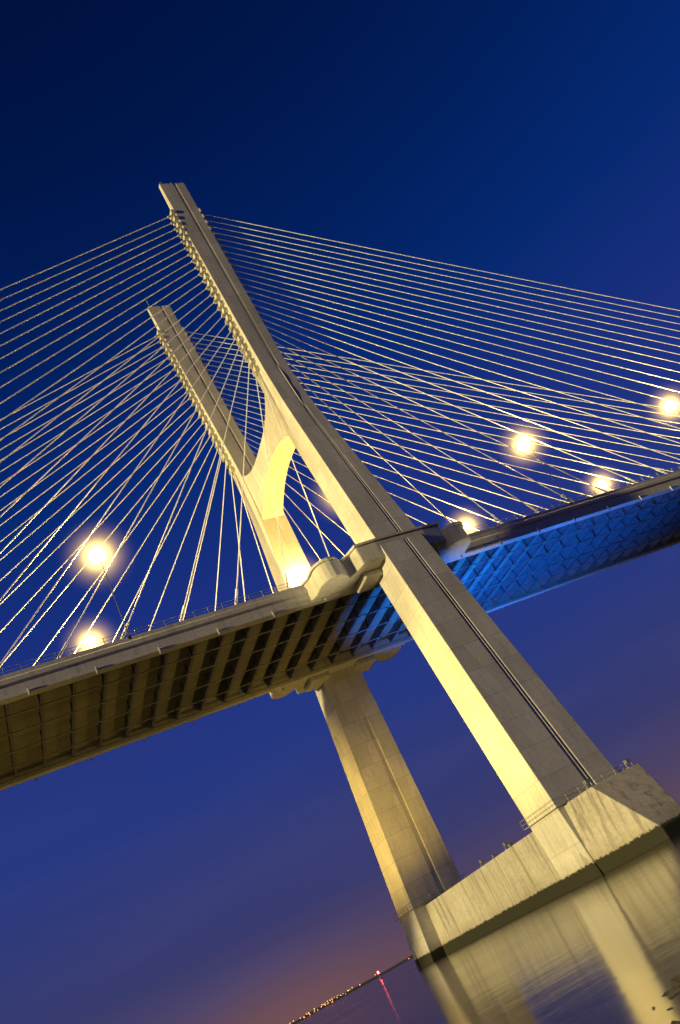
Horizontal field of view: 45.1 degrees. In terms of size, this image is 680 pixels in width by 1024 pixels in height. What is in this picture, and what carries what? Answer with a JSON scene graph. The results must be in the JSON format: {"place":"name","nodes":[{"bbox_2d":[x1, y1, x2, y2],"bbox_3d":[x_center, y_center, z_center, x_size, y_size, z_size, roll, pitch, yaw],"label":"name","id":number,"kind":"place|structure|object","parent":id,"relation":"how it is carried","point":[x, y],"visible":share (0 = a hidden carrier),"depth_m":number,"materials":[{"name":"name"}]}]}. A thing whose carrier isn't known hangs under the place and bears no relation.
{"place":"outdoors","nodes":[
{"label":"outdoors","id":0,"kind":"place"},
{"bbox_2d":[0,0,679,1023],"label":"sky","id":1,"kind":"structure","parent":0,"point":[223,867],"materials":[{"name":"blue"}]},
{"bbox_2d":[291,955,413,1023],"bbox_3d":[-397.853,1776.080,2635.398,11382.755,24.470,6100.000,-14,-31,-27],"label":"distant coast","id":2,"kind":"structure","parent":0,"point":[348,992],"depth_m":4613.04,"materials":[{"name":"black"}]},
{"bbox_2d":[297,832,679,1023],"bbox_3d":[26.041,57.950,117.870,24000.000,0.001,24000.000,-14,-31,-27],"label":"river water","id":3,"kind":"structure","parent":0,"point":[604,948],"depth_m":29.30,"materials":[{"name":"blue liquid"}]},
{"bbox_2d":[0,182,679,969],"bbox_3d":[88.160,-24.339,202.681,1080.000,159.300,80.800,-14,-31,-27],"label":"cable stayed bridge","id":4,"kind":"structure","parent":3,"relation":"in","point":[384,588],"depth_m":136.01,"materials":[{"name":"concrete"}]},
{"bbox_2d":[94,552,130,638],"bbox_3d":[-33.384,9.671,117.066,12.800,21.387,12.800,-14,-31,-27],"label":"street lamp","id":5,"kind":"object","parent":4,"relation":"on","point":[96,553],"visible":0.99,"depth_m":114.74,"materials":[{"name":"metal"}]},
{"bbox_2d":[502,840,510,849],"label":"floodlight","id":6,"kind":"object","parent":4,"relation":"on","point":[505,843],"visible":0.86,"depth_m":113.01,"materials":[{"name":"metal"}]},
{"bbox_2d":[520,442,571,503],"bbox_3d":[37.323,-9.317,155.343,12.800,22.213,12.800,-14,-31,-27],"label":"street lamp","id":7,"kind":"object","parent":4,"relation":"on","point":[522,443],"visible":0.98,"depth_m":153.16,"materials":[{"name":"metal"}]},
{"bbox_2d":[583,778,593,789],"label":"floodlight","id":8,"kind":"object","parent":4,"relation":"on","point":[586,781],"visible":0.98,"depth_m":94.51,"materials":[{"name":"metal"}]},
{"bbox_2d":[623,758,634,768],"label":"floodlight","id":9,"kind":"object","parent":4,"relation":"on","point":[628,760],"visible":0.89,"depth_m":97.76,"materials":[{"name":"metal"}]},
{"bbox_2d":[652,975,679,1023],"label":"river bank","id":10,"kind":"structure","parent":0,"point":[675,985],"depth_m":11.77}
]}

